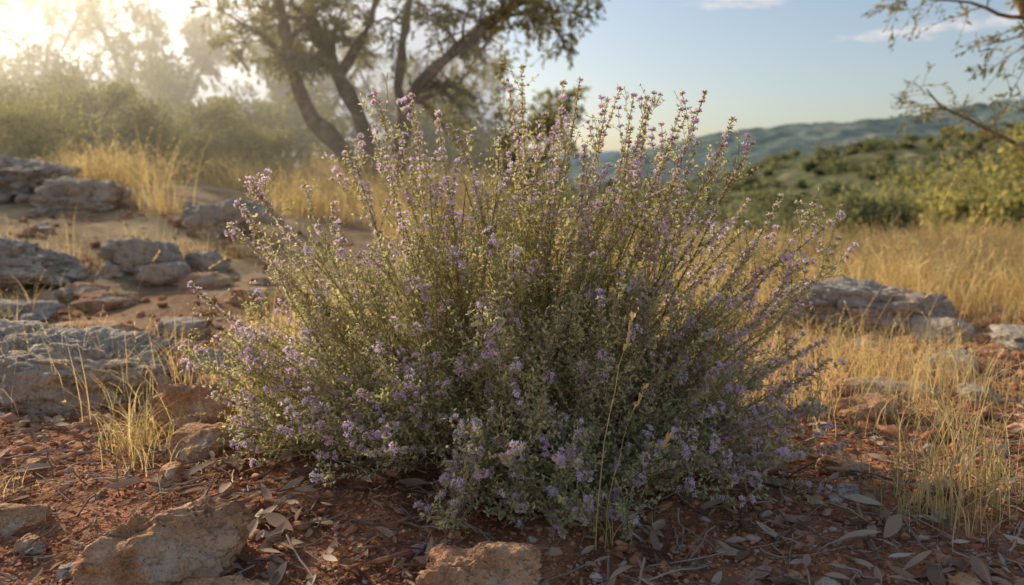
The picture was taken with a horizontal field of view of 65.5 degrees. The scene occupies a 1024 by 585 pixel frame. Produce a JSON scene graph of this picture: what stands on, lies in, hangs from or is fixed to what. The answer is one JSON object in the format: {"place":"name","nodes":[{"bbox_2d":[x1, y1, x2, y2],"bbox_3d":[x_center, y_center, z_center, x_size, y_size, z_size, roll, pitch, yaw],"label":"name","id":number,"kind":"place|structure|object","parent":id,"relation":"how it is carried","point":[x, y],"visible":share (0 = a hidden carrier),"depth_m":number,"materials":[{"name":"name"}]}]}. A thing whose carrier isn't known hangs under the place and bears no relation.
{"place":"outdoors","nodes":[
{"label":"outdoors","id":0,"kind":"place"},
{"bbox_2d":[33,120,540,283],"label":"dry grass","id":1,"kind":"structure","parent":0,"point":[326,193],"depth_m":6.22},
{"bbox_2d":[293,150,632,176],"bbox_3d":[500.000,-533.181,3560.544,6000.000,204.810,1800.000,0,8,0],"label":"hill","id":2,"kind":"structure","parent":0,"point":[605,154],"depth_m":3159.30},
{"bbox_2d":[0,178,1023,584],"bbox_3d":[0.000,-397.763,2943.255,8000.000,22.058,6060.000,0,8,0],"label":"ground","id":3,"kind":"structure","parent":0,"point":[102,226],"depth_m":1.37,"materials":[{"name":"red soil"}]},
{"bbox_2d":[0,460,38,502],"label":"grass tuft","id":4,"kind":"object","parent":3,"relation":"on","point":[14,479],"visible":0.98,"depth_m":1.33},
{"bbox_2d":[14,193,30,203],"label":"rock","id":5,"kind":"object","parent":3,"relation":"on","point":[21,198],"visible":0.49,"depth_m":5.02,"materials":[{"name":"stone"}]},
{"bbox_2d":[0,503,50,535],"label":"rock","id":6,"kind":"object","parent":3,"relation":"on","point":[16,518],"visible":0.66,"depth_m":1.19,"materials":[{"name":"stone"}]},
{"bbox_2d":[14,226,38,236],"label":"rock","id":7,"kind":"object","parent":3,"relation":"on","point":[33,230],"visible":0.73,"depth_m":4.23,"materials":[{"name":"stone"}]},
{"bbox_2d":[18,313,36,320],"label":"rock","id":8,"kind":"object","parent":3,"relation":"on","point":[31,316],"visible":0.51,"depth_m":2.83,"materials":[{"name":"stone"}]},
{"bbox_2d":[0,319,55,340],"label":"rock","id":9,"kind":"object","parent":3,"relation":"on","point":[7,329],"visible":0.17,"depth_m":2.24,"materials":[{"name":"stone"}]},
{"bbox_2d":[13,533,48,552],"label":"rock","id":10,"kind":"object","parent":3,"relation":"on","point":[23,542],"visible":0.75,"depth_m":1.12,"materials":[{"name":"stone"}]},
{"bbox_2d":[0,299,65,320],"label":"rock","id":11,"kind":"object","parent":3,"relation":"on","point":[48,309],"visible":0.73,"depth_m":2.92,"materials":[{"name":"stone"}]},
{"bbox_2d":[24,543,45,554],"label":"rock","id":12,"kind":"object","parent":3,"relation":"on","point":[39,549],"visible":0.95,"depth_m":1.12,"materials":[{"name":"stone"}]},
{"bbox_2d":[27,458,46,471],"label":"rock","id":13,"kind":"object","parent":3,"relation":"on","point":[36,460],"visible":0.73,"depth_m":1.45,"materials":[{"name":"stone"}]},
{"bbox_2d":[24,207,56,217],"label":"rock","id":14,"kind":"object","parent":3,"relation":"on","point":[32,212],"visible":0.78,"depth_m":4.71,"materials":[{"name":"stone"}]},
{"bbox_2d":[0,153,81,203],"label":"rock","id":15,"kind":"object","parent":3,"relation":"on","point":[20,176],"visible":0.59,"depth_m":5.16,"materials":[{"name":"stone"}]},
{"bbox_2d":[0,237,91,288],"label":"rock","id":16,"kind":"object","parent":3,"relation":"on","point":[23,262],"visible":0.8,"depth_m":3.43,"materials":[{"name":"stone"}]},
{"bbox_2d":[31,291,62,303],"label":"rock","id":17,"kind":"object","parent":3,"relation":"on","point":[44,296],"visible":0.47,"depth_m":3.25,"materials":[{"name":"stone"}]},
{"bbox_2d":[38,225,57,233],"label":"rock","id":18,"kind":"object","parent":3,"relation":"on","point":[45,229],"visible":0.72,"depth_m":4.29,"materials":[{"name":"stone"}]},
{"bbox_2d":[0,68,117,160],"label":"shrub","id":19,"kind":"object","parent":3,"relation":"on","point":[65,78],"visible":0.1,"depth_m":8.17,"materials":[{"name":"green plant"}]},
{"bbox_2d":[55,562,74,579],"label":"rock","id":20,"kind":"object","parent":3,"relation":"on","point":[63,571],"visible":0.54,"depth_m":1.07,"materials":[{"name":"stone"}]},
{"bbox_2d":[53,288,78,301],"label":"rock","id":21,"kind":"object","parent":3,"relation":"on","point":[61,294],"visible":0.34,"depth_m":3.29,"materials":[{"name":"stone"}]},
{"bbox_2d":[0,0,133,98],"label":"olive tree","id":22,"kind":"object","parent":3,"relation":"on","point":[50,17],"visible":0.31,"depth_m":15.62,"materials":[{"name":"green plant"}]},
{"bbox_2d":[0,34,137,161],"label":"olive tree","id":23,"kind":"object","parent":3,"relation":"on","point":[27,75],"visible":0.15,"depth_m":11.23,"materials":[{"name":"green plant"}]},
{"bbox_2d":[27,176,127,211],"bbox_3d":[-2.703,-0.587,5.051,0.586,0.300,0.424,0,8,0],"label":"rock","id":24,"kind":"object","parent":3,"relation":"on","point":[74,192],"visible":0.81,"depth_m":4.89,"materials":[{"name":"stone"}]},
{"bbox_2d":[66,421,88,432],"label":"rock","id":25,"kind":"object","parent":3,"relation":"on","point":[74,424],"visible":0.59,"depth_m":1.67,"materials":[{"name":"stone"}]},
{"bbox_2d":[72,265,95,274],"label":"rock","id":26,"kind":"object","parent":3,"relation":"on","point":[83,269],"visible":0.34,"depth_m":3.65,"materials":[{"name":"stone"}]},
{"bbox_2d":[64,282,110,297],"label":"rock","id":27,"kind":"object","parent":3,"relation":"on","point":[79,289],"visible":0.58,"depth_m":3.33,"materials":[{"name":"stone"}]},
{"bbox_2d":[0,326,182,415],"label":"rock","id":28,"kind":"object","parent":3,"relation":"on","point":[33,388],"visible":0.69,"depth_m":1.89,"materials":[{"name":"stone"}]},
{"bbox_2d":[0,78,185,177],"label":"shrub","id":29,"kind":"object","parent":3,"relation":"on","point":[25,125],"visible":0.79,"depth_m":7.16,"materials":[{"name":"green plant"}]},
{"bbox_2d":[88,430,108,441],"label":"rock","id":30,"kind":"object","parent":3,"relation":"on","point":[97,434],"visible":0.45,"depth_m":1.62,"materials":[{"name":"stone"}]},
{"bbox_2d":[53,321,152,332],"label":"rock","id":31,"kind":"object","parent":3,"relation":"on","point":[121,325],"visible":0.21,"depth_m":2.58,"materials":[{"name":"stone"}]},
{"bbox_2d":[70,290,142,312],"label":"rock","id":32,"kind":"object","parent":3,"relation":"on","point":[93,301],"visible":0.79,"depth_m":3.12,"materials":[{"name":"stone"}]},
{"bbox_2d":[97,261,122,278],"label":"rock","id":33,"kind":"object","parent":3,"relation":"on","point":[113,268],"visible":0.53,"depth_m":3.62,"materials":[{"name":"stone"}]},
{"bbox_2d":[30,369,212,459],"bbox_3d":[-0.732,0.227,1.609,0.502,0.169,0.382,-6,10,-39],"label":"grass tuft","id":34,"kind":"object","parent":3,"relation":"on","point":[131,425],"visible":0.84,"depth_m":1.57,"materials":[{"name":"dry plant grass"}]},
{"bbox_2d":[115,189,141,206],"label":"rock","id":35,"kind":"object","parent":3,"relation":"on","point":[128,193],"visible":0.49,"depth_m":4.99,"materials":[{"name":"stone"}]},
{"bbox_2d":[96,237,186,274],"bbox_3d":[-1.750,-0.164,3.777,0.392,0.208,0.276,-3,8,-22],"label":"rock","id":36,"kind":"object","parent":3,"relation":"on","point":[132,255],"visible":0.67,"depth_m":3.66,"materials":[{"name":"stone"}]},
{"bbox_2d":[94,398,200,476],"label":"grass tuft","id":37,"kind":"object","parent":3,"relation":"on","point":[133,458],"visible":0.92,"depth_m":1.46,"materials":[{"name":"dry plant grass"}]},
{"bbox_2d":[73,0,238,116],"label":"olive tree","id":38,"kind":"object","parent":3,"relation":"on","point":[202,59],"visible":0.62,"depth_m":13.92,"materials":[{"name":"green plant"}]},
{"bbox_2d":[69,495,253,584],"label":"rock","id":39,"kind":"object","parent":3,"relation":"on","point":[206,536],"visible":0.96,"depth_m":1.05,"materials":[{"name":"stone"}]},
{"bbox_2d":[135,262,190,285],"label":"rock","id":40,"kind":"object","parent":3,"relation":"on","point":[170,273],"visible":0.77,"depth_m":3.54,"materials":[{"name":"stone"}]},
{"bbox_2d":[159,461,183,486],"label":"rock","id":41,"kind":"object","parent":3,"relation":"on","point":[171,470],"visible":0.82,"depth_m":1.34,"materials":[{"name":"stone"}]},
{"bbox_2d":[166,214,183,225],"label":"rock","id":42,"kind":"object","parent":3,"relation":"on","point":[178,218],"visible":0.43,"depth_m":4.62,"materials":[{"name":"stone"}]},
{"bbox_2d":[154,316,211,338],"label":"rock","id":43,"kind":"object","parent":3,"relation":"on","point":[201,324],"visible":0.63,"depth_m":2.67,"materials":[{"name":"stone"}]},
{"bbox_2d":[149,382,238,443],"bbox_3d":[-0.668,0.267,1.680,0.168,0.171,0.143,0,8,0],"label":"rock","id":44,"kind":"object","parent":3,"relation":"on","point":[211,407],"visible":0.51,"depth_m":1.63,"materials":[{"name":"stone"}]},
{"bbox_2d":[97,46,301,180],"bbox_3d":[-4.991,-2.630,12.209,3.474,2.134,3.437,5,9,32],"label":"shrub","id":45,"kind":"object","parent":3,"relation":"on","point":[163,79],"visible":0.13,"depth_m":11.59,"materials":[{"name":"green plant"}]},
{"bbox_2d":[177,271,231,288],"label":"rock","id":46,"kind":"object","parent":3,"relation":"on","point":[209,280],"visible":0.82,"depth_m":3.55,"materials":[{"name":"stone"}]},
{"bbox_2d":[162,422,248,461],"bbox_3d":[-0.580,0.293,1.521,0.118,0.089,0.158,5,9,30],"label":"rock","id":47,"kind":"object","parent":3,"relation":"on","point":[199,440],"visible":0.64,"depth_m":1.48,"materials":[{"name":"reddish-brown limestone"}]},
{"bbox_2d":[184,250,229,270],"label":"rock","id":48,"kind":"object","parent":3,"relation":"on","point":[203,261],"visible":0.76,"depth_m":3.82,"materials":[{"name":"stone"}]},
{"bbox_2d":[175,348,243,384],"bbox_3d":[-0.787,0.219,2.109,0.160,0.142,0.191,0,8,0],"label":"rock","id":49,"kind":"object","parent":3,"relation":"on","point":[209,352],"visible":0.25,"depth_m":2.06,"materials":[{"name":"stone"}]},
{"bbox_2d":[123,95,301,183],"bbox_3d":[-3.103,-1.563,8.404,1.803,0.993,1.810,0,8,0],"label":"shrub","id":50,"kind":"object","parent":3,"relation":"on","point":[247,138],"visible":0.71,"depth_m":8.08,"materials":[{"name":"green plant"}]},
{"bbox_2d":[180,198,269,238],"bbox_3d":[-1.649,-0.389,4.584,0.475,0.306,0.272,-4,9,-26],"label":"rock","id":51,"kind":"object","parent":3,"relation":"on","point":[217,217],"visible":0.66,"depth_m":4.47,"materials":[{"name":"stone"}]},
{"bbox_2d":[182,575,270,584],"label":"rock","id":52,"kind":"object","parent":3,"relation":"on","point":[233,580],"visible":1,"depth_m":1.01,"materials":[{"name":"stone"}]},
{"bbox_2d":[199,374,265,398],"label":"rock","id":53,"kind":"object","parent":3,"relation":"on","point":[207,379],"visible":0.05,"depth_m":1.92,"materials":[{"name":"stone"}]},
{"bbox_2d":[224,244,261,257],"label":"rock","id":54,"kind":"object","parent":3,"relation":"on","point":[243,252],"visible":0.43,"depth_m":4.12,"materials":[{"name":"stone"}]},
{"bbox_2d":[224,286,283,305],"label":"rock","id":55,"kind":"object","parent":3,"relation":"on","point":[238,292],"visible":0.73,"depth_m":3.26,"materials":[{"name":"stone"}]},
{"bbox_2d":[155,82,361,179],"bbox_3d":[-3.303,-2.130,10.827,2.881,1.518,2.857,0,8,0],"label":"shrub","id":56,"kind":"object","parent":3,"relation":"on","point":[261,116],"visible":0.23,"depth_m":10.56,"materials":[{"name":"green plant"}]},
{"bbox_2d":[261,213,283,224],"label":"rock","id":57,"kind":"object","parent":3,"relation":"on","point":[267,220],"visible":0.21,"depth_m":4.96,"materials":[{"name":"stone"}]},
{"bbox_2d":[206,0,380,176],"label":"olive tree","id":58,"kind":"object","parent":3,"relation":"on","point":[273,86],"visible":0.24,"depth_m":14.76,"materials":[{"name":"green plant"}]},
{"bbox_2d":[348,543,369,554],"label":"rock","id":59,"kind":"object","parent":3,"relation":"on","point":[355,548],"visible":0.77,"depth_m":1.16,"materials":[{"name":"stone"}]},
{"bbox_2d":[187,0,609,195],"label":"olive tree","id":60,"kind":"object","parent":3,"relation":"on","point":[294,60],"visible":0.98,"depth_m":7.61,"materials":[{"name":"green plant"}]},
{"bbox_2d":[334,24,520,179],"bbox_3d":[-1.675,-3.589,15.756,3.726,3.358,3.293,6,10,37],"label":"olive tree","id":61,"kind":"object","parent":3,"relation":"on","point":[416,67],"visible":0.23,"depth_m":15.47,"materials":[{"name":"green plant"}]},
{"bbox_2d":[361,117,519,198],"bbox_3d":[-1.159,-1.933,11.931,2.603,1.313,2.690,0,8,0],"label":"shrub","id":62,"kind":"object","parent":3,"relation":"on","point":[449,148],"visible":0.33,"depth_m":11.34,"materials":[{"name":"green plant"}]},
{"bbox_2d":[415,541,542,584],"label":"rock","id":63,"kind":"object","parent":3,"relation":"on","point":[495,563],"visible":1,"depth_m":1.03,"materials":[{"name":"stone"}]},
{"bbox_2d":[429,83,591,226],"bbox_3d":[-0.080,-2.175,13.107,2.779,2.739,3.132,0,8,0],"label":"olive tree","id":64,"kind":"object","parent":3,"relation":"on","point":[551,120],"visible":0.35,"depth_m":12.87,"materials":[{"name":"green plant"}]},
{"bbox_2d":[0,207,1023,584],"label":"pebbles","id":65,"kind":"object","parent":3,"relation":"on","point":[622,547],"visible":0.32,"depth_m":1.31,"materials":[{"name":"stone"}]},
{"bbox_2d":[0,202,1023,426],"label":"dry grass","id":66,"kind":"structure","parent":3,"relation":"on","point":[866,367],"depth_m":2.15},
{"bbox_2d":[0,331,1023,584],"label":"fallen leaves","id":67,"kind":"object","parent":3,"relation":"on","point":[274,517],"depth_m":1.22,"materials":[{"name":"plant"}]},
{"bbox_2d":[178,61,859,540],"bbox_3d":[-0.008,-0.047,1.493,1.199,0.745,0.864,5,9,31],"label":"thyme bush","id":68,"kind":"object","parent":3,"relation":"on","point":[514,373],"visible":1,"depth_m":1.38,"materials":[{"name":"green plant"}]},
{"bbox_2d":[135,175,1023,549],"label":"grass stalks","id":69,"kind":"object","parent":3,"relation":"on","point":[665,441],"depth_m":1.16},
{"bbox_2d":[526,182,632,237],"bbox_3d":[1.566,-1.788,22.064,4.097,2.536,4.053,4,9,26],"label":"olive tree","id":70,"kind":"object","parent":3,"relation":"on","point":[601,190],"visible":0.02,"depth_m":21.78,"materials":[{"name":"green plant"}]},
{"bbox_2d":[538,474,696,551],"bbox_3d":[0.151,0.315,1.221,0.248,0.117,0.210,0,8,0],"label":"grass tuft","id":71,"kind":"object","parent":3,"relation":"on","point":[611,538],"visible":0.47,"depth_m":1.19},
{"bbox_2d":[597,186,659,228],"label":"olive tree","id":72,"kind":"object","parent":3,"relation":"on","point":[637,197],"visible":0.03,"depth_m":23.41,"materials":[{"name":"green plant"}]},
{"bbox_2d":[624,190,719,241],"bbox_3d":[4.304,-1.314,19.938,3.853,2.642,3.386,-3,9,-23],"label":"olive tree","id":73,"kind":"object","parent":3,"relation":"on","point":[680,216],"visible":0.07,"depth_m":19.58,"materials":[{"name":"green plant"}]},
{"bbox_2d":[733,569,752,584],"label":"rock","id":74,"kind":"object","parent":3,"relation":"on","point":[744,580],"visible":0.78,"depth_m":1.08,"materials":[{"name":"stone"}]},
{"bbox_2d":[702,199,812,240],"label":"olive tree","id":75,"kind":"object","parent":3,"relation":"on","point":[757,222],"visible":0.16,"depth_m":17.15,"materials":[{"name":"green plant"}]},
{"bbox_2d":[511,121,1023,224],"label":"distant trees","id":76,"kind":"object","parent":3,"relation":"on","point":[832,164],"visible":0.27,"depth_m":225.15,"materials":[{"name":"green plant"}]},
{"bbox_2d":[713,176,821,236],"bbox_3d":[6.894,-1.536,21.047,4.406,3.102,4.369,0,8,0],"label":"olive tree","id":77,"kind":"object","parent":3,"relation":"on","point":[756,203],"visible":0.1,"depth_m":20.66,"materials":[{"name":"green plant"}]},
{"bbox_2d":[739,346,880,452],"bbox_3d":[0.588,0.192,1.722,0.383,0.218,0.411,0,8,0],"label":"grass tuft","id":78,"kind":"object","parent":3,"relation":"on","point":[811,401],"visible":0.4,"depth_m":1.70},
{"bbox_2d":[815,576,840,584],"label":"rock","id":79,"kind":"object","parent":3,"relation":"on","point":[825,580],"visible":1,"depth_m":1.05,"materials":[{"name":"stone"}]},
{"bbox_2d":[818,379,861,396],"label":"rock","id":80,"kind":"object","parent":3,"relation":"on","point":[848,389],"visible":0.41,"depth_m":1.98,"materials":[{"name":"stone"}]},
{"bbox_2d":[833,482,859,498],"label":"rock","id":81,"kind":"object","parent":3,"relation":"on","point":[840,489],"visible":0.75,"depth_m":1.35,"materials":[{"name":"stone"}]},
{"bbox_2d":[815,453,879,476],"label":"rock","id":82,"kind":"object","parent":3,"relation":"on","point":[850,463],"visible":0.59,"depth_m":1.46,"materials":[{"name":"stone"}]},
{"bbox_2d":[762,277,958,335],"bbox_3d":[1.300,0.058,2.998,0.686,0.235,0.456,3,9,24],"label":"rock","id":83,"kind":"object","parent":3,"relation":"on","point":[831,295],"visible":0.53,"depth_m":2.83,"materials":[{"name":"stone"}]},
{"bbox_2d":[825,393,898,423],"bbox_3d":[0.792,0.275,1.808,0.172,0.092,0.113,-2,8,-15],"label":"rock","id":84,"kind":"object","parent":3,"relation":"on","point":[842,407],"visible":0.55,"depth_m":1.77,"materials":[{"name":"stone"}]},
{"bbox_2d":[792,183,938,245],"bbox_3d":[6.122,-1.021,13.434,2.685,1.657,2.706,0,8,0],"label":"olive tree","id":85,"kind":"object","parent":3,"relation":"on","point":[851,206],"visible":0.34,"depth_m":12.93,"materials":[{"name":"green plant"}]},
{"bbox_2d":[808,155,954,236],"bbox_3d":[8.024,-1.378,16.005,3.958,2.685,3.612,0,8,0],"label":"olive tree","id":86,"kind":"object","parent":3,"relation":"on","point":[907,180],"visible":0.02,"depth_m":15.49,"materials":[{"name":"green plant"}]},
{"bbox_2d":[846,377,938,399],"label":"rock","id":87,"kind":"object","parent":3,"relation":"on","point":[881,387],"visible":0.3,"depth_m":1.96,"materials":[{"name":"stone"}]},
{"bbox_2d":[783,316,1023,456],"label":"grass tuft","id":88,"kind":"object","parent":3,"relation":"on","point":[934,409],"visible":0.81,"depth_m":1.70,"materials":[{"name":"dry grass"}]},
{"bbox_2d":[800,346,1023,532],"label":"grass tuft","id":89,"kind":"object","parent":3,"relation":"on","point":[990,461],"visible":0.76,"depth_m":1.38,"materials":[{"name":"dry grass"}]},
{"bbox_2d":[903,492,923,504],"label":"rock","id":90,"kind":"object","parent":3,"relation":"on","point":[909,497],"visible":0.61,"depth_m":1.33,"materials":[{"name":"stone"}]},
{"bbox_2d":[824,373,1022,552],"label":"grass tuft","id":91,"kind":"object","parent":3,"relation":"on","point":[960,500],"visible":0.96,"depth_m":1.27,"materials":[{"name":"dry grass"}]},
{"bbox_2d":[862,153,998,217],"bbox_3d":[10.788,-1.767,20.244,5.136,3.479,4.943,7,11,42],"label":"olive tree","id":92,"kind":"object","parent":3,"relation":"on","point":[957,181],"visible":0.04,"depth_m":19.22,"materials":[{"name":"green plant"}]},
{"bbox_2d":[839,290,1023,413],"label":"grass tuft","id":93,"kind":"object","parent":3,"relation":"on","point":[939,371],"visible":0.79,"depth_m":1.98,"materials":[{"name":"dry grass"}]},
{"bbox_2d":[920,471,956,494],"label":"rock","id":94,"kind":"object","parent":3,"relation":"on","point":[945,484],"visible":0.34,"depth_m":1.37,"materials":[{"name":"stone"}]},
{"bbox_2d":[930,552,952,568],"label":"rock","id":95,"kind":"object","parent":3,"relation":"on","point":[936,558],"visible":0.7,"depth_m":1.11,"materials":[{"name":"stone"}]},
{"bbox_2d":[861,0,1023,204],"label":"olive tree","id":96,"kind":"object","parent":3,"relation":"on","point":[1019,4],"visible":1,"depth_m":6.20,"materials":[{"name":"green plant"}]},
{"bbox_2d":[907,315,977,341],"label":"rock","id":97,"kind":"object","parent":3,"relation":"on","point":[944,321],"visible":0.54,"depth_m":2.69,"materials":[{"name":"stone"}]},
{"bbox_2d":[926,348,978,377],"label":"rock","id":98,"kind":"object","parent":3,"relation":"on","point":[965,353],"visible":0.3,"depth_m":2.12,"materials":[{"name":"stone"}]},
{"bbox_2d":[904,122,1023,236],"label":"olive tree","id":99,"kind":"object","parent":3,"relation":"on","point":[1012,175],"visible":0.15,"depth_m":12.30,"materials":[{"name":"green plant"}]},
{"bbox_2d":[949,572,983,584],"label":"rock","id":100,"kind":"object","parent":3,"relation":"on","point":[961,578],"visible":1,"depth_m":1.05,"materials":[{"name":"stone"}]},
{"bbox_2d":[917,191,1023,243],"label":"shrub","id":101,"kind":"object","parent":3,"relation":"on","point":[966,204],"visible":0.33,"depth_m":10.20,"materials":[{"name":"green plant"}]},
{"bbox_2d":[926,159,1022,199],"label":"olive tree","id":102,"kind":"object","parent":3,"relation":"on","point":[957,189],"visible":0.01,"depth_m":15.55,"materials":[{"name":"green plant"}]},
{"bbox_2d":[956,382,1003,402],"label":"rock","id":103,"kind":"object","parent":3,"relation":"on","point":[971,390],"visible":0.48,"depth_m":1.89,"materials":[{"name":"stone"}]},
{"bbox_2d":[977,332,1002,339],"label":"rock","id":104,"kind":"object","parent":3,"relation":"on","point":[994,335],"visible":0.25,"depth_m":2.63,"materials":[{"name":"stone"}]},
{"bbox_2d":[980,437,1007,451],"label":"rock","id":105,"kind":"object","parent":3,"relation":"on","point":[999,442],"visible":0.45,"depth_m":1.58,"materials":[{"name":"stone"}]},
{"bbox_2d":[989,324,1023,350],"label":"rock","id":106,"kind":"object","parent":3,"relation":"on","point":[1012,333],"visible":0.62,"depth_m":2.56,"materials":[{"name":"stone"}]},
{"bbox_2d":[0,0,1023,167],"label":"sky","id":107,"kind":"structure","parent":0,"point":[760,63],"materials":[{"name":"blue"}]},
{"bbox_2d":[420,187,1023,329],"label":"dry grass","id":108,"kind":"structure","parent":0,"point":[890,250],"depth_m":3.83,"materials":[{"name":"plant"}]},
{"bbox_2d":[458,98,1023,191],"bbox_3d":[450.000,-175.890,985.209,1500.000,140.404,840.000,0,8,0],"label":"wooded hill","id":109,"kind":"structure","parent":0,"point":[805,138],"depth_m":828.78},
{"bbox_2d":[540,131,1023,225],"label":"hill","id":110,"kind":"structure","parent":0,"point":[790,173],"depth_m":223.64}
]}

